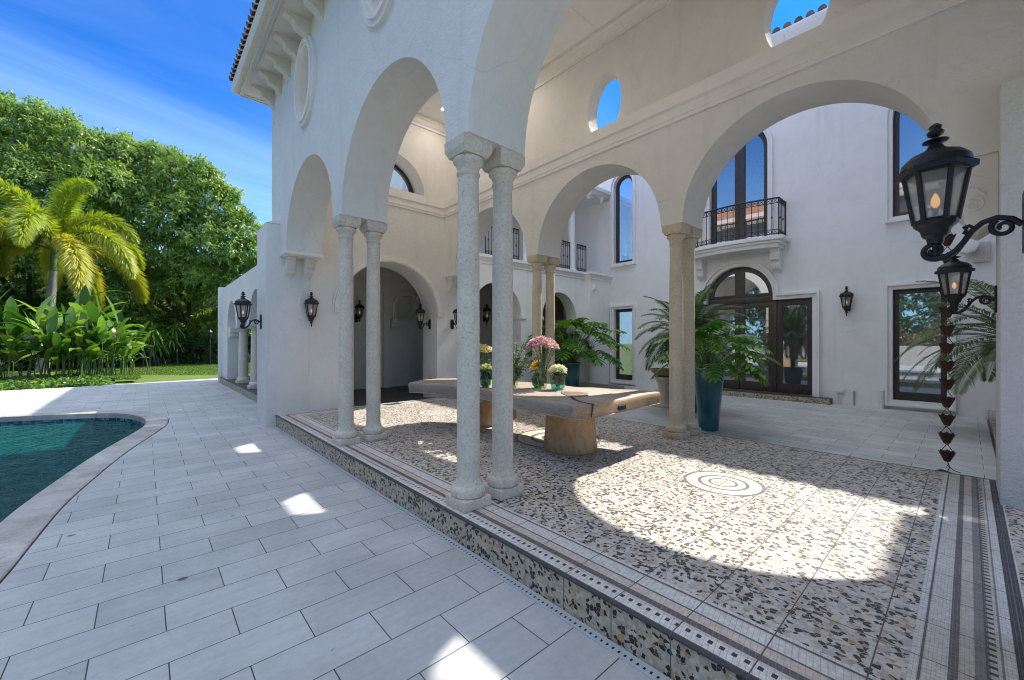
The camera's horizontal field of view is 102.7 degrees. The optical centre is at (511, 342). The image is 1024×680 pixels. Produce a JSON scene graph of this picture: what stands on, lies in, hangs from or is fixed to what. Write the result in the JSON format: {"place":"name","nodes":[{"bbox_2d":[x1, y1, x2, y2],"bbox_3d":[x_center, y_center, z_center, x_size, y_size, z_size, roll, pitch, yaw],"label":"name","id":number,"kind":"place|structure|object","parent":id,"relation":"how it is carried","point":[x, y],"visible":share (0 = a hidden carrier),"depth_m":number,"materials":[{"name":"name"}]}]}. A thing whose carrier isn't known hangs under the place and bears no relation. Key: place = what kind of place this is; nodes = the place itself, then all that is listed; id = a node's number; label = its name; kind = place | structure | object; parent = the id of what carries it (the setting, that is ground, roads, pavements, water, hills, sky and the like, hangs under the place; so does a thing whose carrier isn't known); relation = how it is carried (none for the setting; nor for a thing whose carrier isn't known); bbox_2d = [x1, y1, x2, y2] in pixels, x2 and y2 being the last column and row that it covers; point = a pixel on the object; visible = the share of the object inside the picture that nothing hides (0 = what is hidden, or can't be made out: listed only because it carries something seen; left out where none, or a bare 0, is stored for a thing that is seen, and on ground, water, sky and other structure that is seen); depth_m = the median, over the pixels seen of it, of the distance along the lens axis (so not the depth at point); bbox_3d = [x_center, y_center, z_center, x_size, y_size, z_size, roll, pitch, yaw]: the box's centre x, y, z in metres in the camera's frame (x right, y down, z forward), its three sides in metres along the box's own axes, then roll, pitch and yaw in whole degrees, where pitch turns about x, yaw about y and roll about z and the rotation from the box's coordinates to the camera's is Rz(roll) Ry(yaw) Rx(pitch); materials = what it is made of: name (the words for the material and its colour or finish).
{"place":"outdoors","nodes":[
{"label":"outdoors","id":0,"kind":"place"},
{"bbox_2d":[0,213,15,277],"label":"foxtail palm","id":1,"kind":"object","parent":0,"point":[6,265],"visible":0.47,"depth_m":22.30,"materials":[{"name":"green plant"}]},
{"bbox_2d":[0,421,141,521],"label":"pool water","id":2,"kind":"structure","parent":0,"point":[35,459],"depth_m":6.70,"materials":[{"name":"teal liquid"}]},
{"bbox_2d":[51,357,250,374],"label":"lawn grass","id":3,"kind":"structure","parent":0,"point":[199,370],"depth_m":25.59,"materials":[{"name":"green plant"}]},
{"bbox_2d":[2,344,631,383],"bbox_3d":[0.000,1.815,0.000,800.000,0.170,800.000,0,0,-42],"label":"lawn","id":4,"kind":"structure","parent":0,"point":[626,359],"depth_m":22.67,"materials":[{"name":"green plant"}]},
{"bbox_2d":[0,347,71,368],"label":"dark shrub","id":5,"kind":"object","parent":4,"relation":"on","point":[15,365],"visible":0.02,"depth_m":25.62,"materials":[{"name":"green plant"}]},
{"bbox_2d":[10,327,76,370],"bbox_3d":[-29.826,0.158,26.974,4.117,3.348,4.944,0,0,1],"label":"dark shrub","id":6,"kind":"object","parent":4,"relation":"on","point":[60,363],"visible":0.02,"depth_m":26.14,"materials":[{"name":"green plant"}]},
{"bbox_2d":[3,373,114,389],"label":"planting bed soil","id":7,"kind":"structure","parent":4,"relation":"on","point":[25,374],"depth_m":20.20,"materials":[{"name":"brown soil"}]},
{"bbox_2d":[0,288,36,376],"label":"heliconia","id":8,"kind":"object","parent":7,"relation":"on","point":[9,349],"visible":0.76,"depth_m":17.27,"materials":[{"name":"green plant"}]},
{"bbox_2d":[0,328,72,376],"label":"heliconia","id":9,"kind":"object","parent":7,"relation":"on","point":[23,338],"visible":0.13,"depth_m":18.66,"materials":[{"name":"green plant"}]},
{"bbox_2d":[0,372,116,390],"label":"bed foliage","id":10,"kind":"object","parent":7,"relation":"on","point":[20,381],"visible":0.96,"depth_m":15.27,"materials":[{"name":"green plant"}]},
{"bbox_2d":[0,294,101,377],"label":"heliconia","id":11,"kind":"object","parent":10,"relation":"on","point":[42,328],"visible":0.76,"depth_m":17.09,"materials":[{"name":"green plant"}]},
{"bbox_2d":[25,312,114,377],"bbox_3d":[-18.465,0.098,17.688,2.266,2.975,3.001,0,0,19],"label":"heliconia","id":12,"kind":"object","parent":10,"relation":"on","point":[63,344],"visible":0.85,"depth_m":17.29,"materials":[{"name":"green plant"}]},
{"bbox_2d":[59,295,150,375],"bbox_3d":[-18.230,-0.312,18.292,3.217,3.792,2.566,0,0,-24],"label":"heliconia","id":13,"kind":"object","parent":7,"relation":"on","point":[102,324],"visible":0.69,"depth_m":18.13,"materials":[{"name":"green plant"}]},
{"bbox_2d":[102,374,141,379],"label":"ground cover","id":14,"kind":"object","parent":7,"relation":"on","point":[129,377],"visible":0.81,"depth_m":17.54,"materials":[{"name":"green plant"}]},
{"bbox_2d":[0,176,149,372],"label":"foxtail palm","id":15,"kind":"object","parent":4,"relation":"on","point":[60,219],"visible":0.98,"depth_m":23.19,"materials":[{"name":"green plant"}]},
{"bbox_2d":[0,89,157,364],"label":"mango tree","id":16,"kind":"object","parent":4,"relation":"on","point":[54,159],"visible":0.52,"depth_m":29.37,"materials":[{"name":"green plant"}]},
{"bbox_2d":[0,267,171,333],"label":"mango tree","id":17,"kind":"object","parent":4,"relation":"on","point":[45,292],"visible":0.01,"depth_m":39.16,"materials":[{"name":"green plant"}]},
{"bbox_2d":[27,282,146,373],"bbox_3d":[-20.933,-0.758,20.410,4.388,4.685,3.858,0,0,-42],"label":"heliconia","id":18,"kind":"object","parent":4,"relation":"on","point":[81,301],"visible":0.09,"depth_m":20.37,"materials":[{"name":"green plant"}]},
{"bbox_2d":[58,337,140,369],"bbox_3d":[-26.850,0.476,26.768,3.383,2.681,4.566,0,0,12],"label":"dark shrub","id":19,"kind":"object","parent":4,"relation":"on","point":[104,361],"visible":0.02,"depth_m":26.09,"materials":[{"name":"green plant"}]},
{"bbox_2d":[10,253,222,337],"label":"woodland","id":20,"kind":"object","parent":4,"relation":"on","point":[105,267],"visible":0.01,"depth_m":52.78,"materials":[{"name":"green plant"}]},
{"bbox_2d":[100,311,149,374],"bbox_3d":[-19.282,0.049,19.762,2.774,3.070,2.687,0,0,-42],"label":"heliconia","id":21,"kind":"object","parent":4,"relation":"on","point":[124,353],"visible":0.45,"depth_m":19.90,"materials":[{"name":"green plant"}]},
{"bbox_2d":[103,329,158,364],"bbox_3d":[-28.672,0.395,29.930,4.722,2.844,4.777,0,0,-42],"label":"dark shrub","id":22,"kind":"object","parent":4,"relation":"on","point":[132,342],"visible":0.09,"depth_m":29.77,"materials":[{"name":"green plant"}]},
{"bbox_2d":[115,329,153,371],"bbox_3d":[-20.161,0.369,21.294,2.058,2.432,1.944,0,0,8],"label":"heliconia","id":23,"kind":"object","parent":4,"relation":"on","point":[129,357],"visible":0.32,"depth_m":21.76,"materials":[{"name":"green plant"}]},
{"bbox_2d":[119,342,168,364],"bbox_3d":[-26.947,0.894,29.968,2.953,1.844,2.572,0,0,-42],"label":"dark shrub","id":24,"kind":"object","parent":4,"relation":"on","point":[147,358],"visible":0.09,"depth_m":29.74,"materials":[{"name":"green plant"}]},
{"bbox_2d":[138,322,168,366],"bbox_3d":[-25.565,0.174,28.641,2.526,3.094,3.530,0,0,-42],"label":"cordyline","id":25,"kind":"object","parent":4,"relation":"on","point":[151,338],"visible":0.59,"depth_m":28.59,"materials":[{"name":"green plant"}]},
{"bbox_2d":[133,337,175,358],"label":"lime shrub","id":26,"kind":"object","parent":4,"relation":"on","point":[165,349],"visible":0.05,"depth_m":34.26,"materials":[{"name":"green plant"}]},
{"bbox_2d":[46,130,263,362],"bbox_3d":[-28.137,-7.912,33.636,20.028,19.335,9.768,0,0,6],"label":"mango tree","id":27,"kind":"object","parent":4,"relation":"on","point":[181,199],"visible":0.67,"depth_m":31.50,"materials":[{"name":"green plant"}]},
{"bbox_2d":[145,319,187,364],"bbox_3d":[-25.818,-0.005,30.601,2.969,3.461,3.166,0,0,-42],"label":"cordyline","id":28,"kind":"object","parent":4,"relation":"on","point":[172,344],"visible":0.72,"depth_m":30.98,"materials":[{"name":"green plant"}]},
{"bbox_2d":[161,337,205,360],"bbox_3d":[-29.825,0.226,36.511,4.537,3.182,4.184,0,0,-42],"label":"dark shrub","id":29,"kind":"object","parent":4,"relation":"on","point":[173,347],"visible":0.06,"depth_m":35.71,"materials":[{"name":"green plant"}]},
{"bbox_2d":[131,251,252,329],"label":"mango tree","id":30,"kind":"object","parent":4,"relation":"on","point":[203,285],"visible":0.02,"depth_m":42.37,"materials":[{"name":"green plant"}]},
{"bbox_2d":[168,332,217,363],"bbox_3d":[-25.541,0.454,33.186,3.766,2.725,4.615,0,0,-42],"label":"clipped shrub","id":31,"kind":"object","parent":4,"relation":"on","point":[193,340],"visible":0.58,"depth_m":32.41,"materials":[{"name":"green plant"}]},
{"bbox_2d":[189,326,209,361],"bbox_3d":[-27.229,0.001,35.714,3.818,3.447,2.507,0,0,7],"label":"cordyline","id":32,"kind":"object","parent":4,"relation":"on","point":[200,346],"visible":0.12,"depth_m":35.56,"materials":[{"name":"green plant"}]},
{"bbox_2d":[188,341,215,360],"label":"dark shrub","id":33,"kind":"object","parent":4,"relation":"on","point":[198,351],"visible":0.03,"depth_m":35.37,"materials":[{"name":"green plant"}]},
{"bbox_2d":[201,338,217,362],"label":"clipped shrub","id":34,"kind":"object","parent":4,"relation":"on","point":[213,347],"visible":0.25,"depth_m":31.79,"materials":[{"name":"green plant"}]},
{"bbox_2d":[208,329,211,364],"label":"garden lantern","id":35,"kind":"object","parent":4,"relation":"on","point":[209,333],"visible":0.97,"depth_m":29.96,"materials":[{"name":"black metal"}]},
{"bbox_2d":[248,335,250,358],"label":"dark shrub","id":36,"kind":"object","parent":4,"relation":"on","point":[249,340],"visible":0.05,"depth_m":36.00,"materials":[{"name":"green plant"}]},
{"bbox_2d":[0,0,829,343],"label":"sky","id":37,"kind":"structure","parent":0,"point":[158,70],"materials":[{"name":"blue"}]},
{"bbox_2d":[0,378,995,679],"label":"pool deck","id":38,"kind":"structure","parent":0,"point":[214,528],"depth_m":2.74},
{"bbox_2d":[0,410,167,583],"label":"pool coping","id":39,"kind":"object","parent":38,"relation":"on","point":[24,526],"visible":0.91,"depth_m":4.50,"materials":[{"name":"stone"}]},
{"bbox_2d":[0,418,144,426],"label":"pool waterline","id":40,"kind":"object","parent":39,"relation":"attached to","point":[73,420],"visible":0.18,"depth_m":9.02,"materials":[{"name":"tile"}]},
{"bbox_2d":[218,265,256,401],"bbox_3d":[-7.027,-0.290,13.659,3.420,3.780,10.380,0,0,-42],"label":"garden arcade","id":41,"kind":"object","parent":38,"relation":"on","point":[233,374],"visible":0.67,"depth_m":13.90,"materials":[{"name":"white paint"}]},
{"bbox_2d":[272,426,671,679],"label":"slot drain","id":42,"kind":"object","parent":38,"relation":"on","point":[638,664],"visible":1,"depth_m":2.65,"materials":[{"name":"grey metal"}]},
{"bbox_2d":[229,0,1023,512],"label":"loggia","id":43,"kind":"object","parent":38,"relation":"on","point":[471,122],"visible":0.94,"depth_m":5.62,"materials":[{"name":"white paint"}]},
{"bbox_2d":[234,292,261,328],"bbox_3d":[-5.079,-0.614,7.870,0.452,0.713,0.270,0,0,-42],"label":"wall lantern","id":44,"kind":"object","parent":43,"relation":"attached to","point":[242,317],"depth_m":7.80,"materials":[{"name":"black metal"}]},
{"bbox_2d":[304,292,318,326],"bbox_3d":[-3.978,-0.653,8.119,0.256,0.698,0.301,0,0,-42],"label":"wall lantern","id":45,"kind":"object","parent":43,"relation":"attached to","point":[311,300],"depth_m":8.08,"materials":[{"name":"black metal"}]},
{"bbox_2d":[354,300,364,321],"bbox_3d":[-4.438,-0.901,11.866,0.243,0.642,0.407,0,0,-42],"label":"wall lantern","id":46,"kind":"object","parent":43,"relation":"attached to","point":[357,316],"depth_m":11.80,"materials":[{"name":"black metal"}]},
{"bbox_2d":[415,304,430,328],"bbox_3d":[-2.252,-0.651,10.338,0.407,0.642,0.243,0,0,-42],"label":"wall lantern","id":47,"kind":"object","parent":43,"relation":"attached to","point":[420,310],"depth_m":10.26,"materials":[{"name":"black metal"}]},
{"bbox_2d":[450,308,456,328],"bbox_3d":[-1.404,-0.651,10.356,0.243,0.642,0.407,0,0,-42],"label":"wall lantern","id":48,"kind":"object","parent":43,"relation":"attached to","point":[452,323],"depth_m":10.37,"materials":[{"name":"black metal"}]},
{"bbox_2d":[938,182,960,472],"bbox_3d":[4.677,-1.779,4.399,0.143,6.361,0.150,0,0,-10],"label":"rain chain","id":49,"kind":"object","parent":43,"relation":"hanging from","point":[947,455],"visible":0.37,"depth_m":4.38,"materials":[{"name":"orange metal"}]},
{"bbox_2d":[895,123,1023,261],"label":"wall lantern","id":50,"kind":"object","parent":43,"relation":"attached to","point":[937,160],"depth_m":2.00,"materials":[{"name":"black metal"}]},
{"bbox_2d":[934,254,996,313],"bbox_3d":[4.463,-0.606,4.040,0.248,0.656,0.416,0,0,-42],"label":"wall lantern","id":51,"kind":"object","parent":43,"relation":"attached to","point":[954,265],"depth_m":4.04,"materials":[{"name":"black metal"}]},
{"bbox_2d":[276,415,995,679],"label":"terrace riser","id":52,"kind":"object","parent":38,"relation":"on","point":[667,656],"visible":0.08,"depth_m":2.51,"materials":[{"name":"tile"}]},
{"bbox_2d":[275,385,1023,679],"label":"terrace floor","id":53,"kind":"structure","parent":52,"relation":"on","point":[745,559],"depth_m":2.89,"materials":[{"name":"tile"}]},
{"bbox_2d":[408,378,660,455],"bbox_3d":[0.102,1.014,6.119,2.061,0.739,3.748,0,0,-42],"label":"slab table","id":54,"kind":"object","parent":53,"relation":"on","point":[571,413],"visible":0.72,"depth_m":5.05,"materials":[{"name":"grey wood"}]},
{"bbox_2d":[480,373,491,386],"bbox_3d":[-0.379,0.542,5.885,0.176,0.203,0.176,0,0,-42],"label":"round vase","id":55,"kind":"object","parent":54,"relation":"on","point":[485,381],"visible":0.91,"depth_m":5.82,"materials":[{"name":"green glass"}]},
{"bbox_2d":[480,363,491,378],"bbox_3d":[-0.383,0.454,5.888,0.244,0.320,0.228,0,0,3],"label":"bouquet","id":56,"kind":"object","parent":55,"relation":"in","point":[485,367],"visible":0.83,"depth_m":5.85,"materials":[{"name":"green plant"}]},
{"bbox_2d":[531,373,542,387],"bbox_3d":[0.368,0.542,5.844,0.190,0.203,0.190,0,0,-42],"label":"round vase","id":57,"kind":"object","parent":54,"relation":"on","point":[535,381],"visible":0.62,"depth_m":5.77,"materials":[{"name":"green glass"}]},
{"bbox_2d":[530,360,540,376],"bbox_3d":[0.345,0.424,5.851,0.207,0.380,0.258,0,0,-3],"label":"bouquet","id":58,"kind":"object","parent":57,"relation":"in","point":[535,368],"visible":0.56,"depth_m":5.82,"materials":[{"name":"orange plant"}]},
{"bbox_3d":[0.422,0.417,5.705,0.170,0.453,0.170,0,0,-42],"label":"tall vase","id":59,"kind":"object","parent":54,"relation":"on","visible":0},
{"bbox_2d":[526,335,559,385],"bbox_3d":[0.429,0.257,5.699,0.502,0.714,0.485,0,0,-42],"label":"bouquet","id":60,"kind":"object","parent":59,"relation":"in","point":[548,342],"visible":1,"depth_m":5.66,"materials":[{"name":"pink plant"}]},
{"bbox_3d":[0.022,0.502,5.913,0.176,0.283,0.176,0,0,-42],"label":"tall vase","id":61,"kind":"object","parent":54,"relation":"on","visible":0},
{"bbox_2d":[490,337,532,384],"bbox_3d":[0.040,0.248,5.856,0.642,0.732,0.631,0,0,-42],"label":"bouquet","id":62,"kind":"object","parent":61,"relation":"in","point":[517,372],"visible":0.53,"depth_m":5.88,"materials":[{"name":"green plant"}]},
{"bbox_3d":[-0.418,0.462,6.087,0.156,0.363,0.156,0,0,-42],"label":"tall vase","id":63,"kind":"object","parent":54,"relation":"on","visible":0},
{"bbox_2d":[480,344,491,372],"bbox_3d":[-0.400,0.311,6.091,0.371,0.606,0.390,0,0,-42],"label":"bouquet","id":64,"kind":"object","parent":63,"relation":"in","point":[485,348],"visible":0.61,"depth_m":6.04,"materials":[{"name":"yellow plant"}]},
{"bbox_2d":[390,4,995,419],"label":"house","id":65,"kind":"structure","parent":38,"relation":"on","point":[806,218],"depth_m":10.83,"materials":[{"name":"paint"}]},
{"bbox_2d":[483,304,490,322],"bbox_3d":[-0.859,-0.948,14.062,0.270,0.735,0.317,0,0,-42],"label":"wall lantern","id":66,"kind":"object","parent":65,"relation":"attached to","point":[485,318],"depth_m":14.03,"materials":[{"name":"black metal"}]},
{"bbox_2d":[610,304,635,384],"bbox_3d":[4.054,0.080,14.793,0.290,2.820,1.030,0,0,-42],"label":"window","id":67,"kind":"structure","parent":65,"relation":"in","point":[625,378],"depth_m":14.87,"materials":[{"name":"brown wood"}]},
{"bbox_2d":[610,175,635,267],"bbox_3d":[4.054,-4.457,14.793,0.290,3.435,1.030,0,0,-42],"label":"window","id":68,"kind":"structure","parent":65,"relation":"in","point":[632,261],"depth_m":15.02,"materials":[{"name":"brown wood"}]},
{"bbox_2d":[709,304,739,388],"bbox_3d":[6.369,0.130,12.305,0.135,2.500,0.865,0,0,-42],"label":"french door","id":69,"kind":"structure","parent":65,"relation":"in","point":[730,384],"depth_m":12.06,"materials":[{"name":"brown wood"}]},
{"bbox_2d":[704,128,772,245],"bbox_3d":[6.601,-4.525,11.953,0.290,3.670,1.820,0,0,-42],"label":"balcony door","id":70,"kind":"structure","parent":65,"relation":"in","point":[766,136],"depth_m":11.91,"materials":[{"name":"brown wood"}]},
{"bbox_2d":[740,302,773,391],"bbox_3d":[6.938,0.130,11.671,0.135,2.500,0.910,0,0,-42],"label":"french door","id":71,"kind":"structure","parent":65,"relation":"in","point":[744,385],"depth_m":11.49,"materials":[{"name":"brown wood"}]},
{"bbox_2d":[777,298,811,394],"bbox_3d":[7.592,0.115,10.987,0.075,2.530,0.820,0,0,-42],"label":"french door","id":72,"kind":"structure","parent":65,"relation":"in","point":[782,387],"depth_m":10.98,"materials":[{"name":"brown wood"}]},
{"bbox_2d":[837,388,843,403],"bbox_3d":[8.128,1.340,10.138,0.060,0.400,0.140,0,0,-42],"label":"outlet box","id":73,"kind":"object","parent":65,"relation":"attached to","point":[840,390],"visible":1,"depth_m":10.13,"materials":[{"name":"white plastic"}]},
{"bbox_2d":[839,286,853,315],"bbox_3d":[8.126,-0.998,9.948,0.317,0.735,0.270,0,0,-42],"label":"wall lantern","id":74,"kind":"object","parent":65,"relation":"attached to","point":[847,306],"depth_m":9.90,"materials":[{"name":"black metal"}]},
{"bbox_2d":[878,390,884,408],"bbox_3d":[8.611,1.327,9.551,0.122,0.425,0.124,0,0,-42],"label":"downpipe","id":75,"kind":"object","parent":65,"relation":"attached to","point":[881,396],"visible":1,"depth_m":9.51,"materials":[{"name":"white plastic"}]},
{"bbox_2d":[885,108,953,223],"bbox_3d":[9.509,-4.532,8.711,0.290,3.565,2.330,0,0,-42],"label":"window","id":76,"kind":"structure","parent":65,"relation":"in","point":[892,126],"depth_m":9.45,"materials":[{"name":"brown wood"}]},
{"bbox_2d":[885,279,955,410],"bbox_3d":[9.105,0.060,9.161,0.290,2.800,1.120,0,0,-42],"label":"window","id":77,"kind":"structure","parent":65,"relation":"in","point":[892,295],"depth_m":9.43,"materials":[{"name":"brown wood"}]},
{"bbox_2d":[956,238,979,254],"bbox_3d":[9.441,-1.958,8.495,0.300,0.339,0.339,20,-13,-40],"label":"floodlight","id":78,"kind":"object","parent":65,"relation":"attached to","point":[971,246],"visible":0.7,"depth_m":8.37,"materials":[{"name":"white plastic"}]},
{"bbox_2d":[972,241,989,262],"bbox_3d":[9.649,-1.850,8.427,0.080,0.400,0.240,0,0,-42],"label":"junction box","id":79,"kind":"object","parent":65,"relation":"attached to","point":[981,253],"visible":0.78,"depth_m":8.39,"materials":[{"name":"grey"}]},
{"bbox_2d":[603,384,995,479],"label":"courtyard paving","id":80,"kind":"structure","parent":0,"point":[905,437],"depth_m":7.15,"materials":[{"name":"grey stone"}]},
{"bbox_2d":[560,382,623,388],"bbox_3d":[2.271,1.475,13.455,1.650,0.130,2.200,0,0,-42],"label":"plant step","id":81,"kind":"object","parent":80,"relation":"on","point":[584,384],"visible":0.18,"depth_m":13.35,"materials":[{"name":"tile"}]},
{"bbox_2d":[561,362,580,386],"bbox_3d":[1.904,1.025,13.153,0.640,0.770,0.640,0,0,-42],"label":"glazed planter","id":82,"kind":"object","parent":81,"relation":"on","point":[571,377],"visible":0.88,"depth_m":12.92,"materials":[{"name":"teal ceramic"}]},
{"bbox_2d":[524,317,630,371],"bbox_3d":[1.769,0.074,13.156,3.576,1.689,3.353,0,0,-42],"label":"philodendron","id":83,"kind":"object","parent":82,"relation":"in","point":[589,353],"visible":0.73,"depth_m":12.50,"materials":[{"name":"green plant"}]},
{"bbox_2d":[651,376,668,407],"bbox_3d":[3.651,1.180,9.857,0.440,0.700,0.440,0,0,-42],"label":"pedestal","id":84,"kind":"object","parent":80,"relation":"on","point":[663,385],"visible":0.65,"depth_m":9.73,"materials":[{"name":"beige stone"}]},
{"bbox_2d":[650,368,668,376],"bbox_3d":[3.651,0.728,9.857,0.620,0.185,0.620,0,0,-42],"label":"clay bowl","id":85,"kind":"object","parent":84,"relation":"on","point":[664,373],"visible":0.52,"depth_m":9.68,"materials":[{"name":"ceramic"}]},
{"bbox_2d":[695,367,725,431],"bbox_3d":[3.466,0.992,7.219,0.551,1.097,0.551,0,0,-42],"label":"glazed planter","id":86,"kind":"object","parent":80,"relation":"on","point":[708,398],"visible":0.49,"depth_m":7.06,"materials":[{"name":"teal ceramic"}]},
{"bbox_2d":[650,319,780,386],"bbox_3d":[3.363,0.175,7.155,2.018,1.095,2.066,0,0,-42],"label":"philodendron","id":87,"kind":"object","parent":86,"relation":"in","point":[729,365],"visible":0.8,"depth_m":6.74,"materials":[{"name":"green plant"}]},
{"bbox_2d":[722,389,832,404],"bbox_3d":[6.578,1.470,11.664,0.330,0.140,4.020,0,0,-42],"label":"door step","id":88,"kind":"object","parent":80,"relation":"on","point":[793,398],"depth_m":10.87,"materials":[{"name":"tile"}]},
{"bbox_2d":[853,391,854,405],"bbox_3d":[8.302,1.360,9.945,0.040,0.360,0.040,0,0,-42],"label":"valve spigot","id":89,"kind":"object","parent":80,"relation":"on","point":[853,398],"visible":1,"depth_m":9.94,"materials":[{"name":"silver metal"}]},
{"bbox_3d":[0.630,0.547,5.631,0.242,0.193,0.242,0,0,-42],"label":"bowl vase","id":90,"kind":"object","parent":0,"visible":0},
{"bbox_2d":[547,364,566,386],"bbox_3d":[0.636,0.451,5.621,0.315,0.328,0.305,0,0,-42],"label":"bouquet","id":91,"kind":"object","parent":90,"relation":"in","point":[557,369],"visible":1,"depth_m":5.59,"materials":[{"name":"white plant"}]},
{"bbox_3d":[8.007,0.773,6.349,0.675,1.225,0.675,0,0,-42],"label":"glazed planter","id":92,"kind":"object","parent":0,"visible":0},
{"bbox_2d":[895,278,995,395],"bbox_3d":[8.020,-0.094,6.382,3.203,2.358,3.085,0,0,-42],"label":"pygmy date palm","id":93,"kind":"object","parent":92,"relation":"in","point":[989,347],"visible":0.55,"depth_m":6.64,"materials":[{"name":"green plant"}]},
{"bbox_3d":[3.854,1.210,9.032,0.640,0.660,0.640,0,0,-42],"label":"glazed planter","id":94,"kind":"object","parent":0,"visible":0},
{"bbox_2d":[634,282,753,372],"bbox_3d":[3.871,-0.233,9.010,2.408,2.265,2.481,0,0,-42],"label":"pygmy date palm","id":95,"kind":"object","parent":94,"relation":"in","point":[699,311],"visible":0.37,"depth_m":8.70,"materials":[{"name":"green plant"}]}
]}

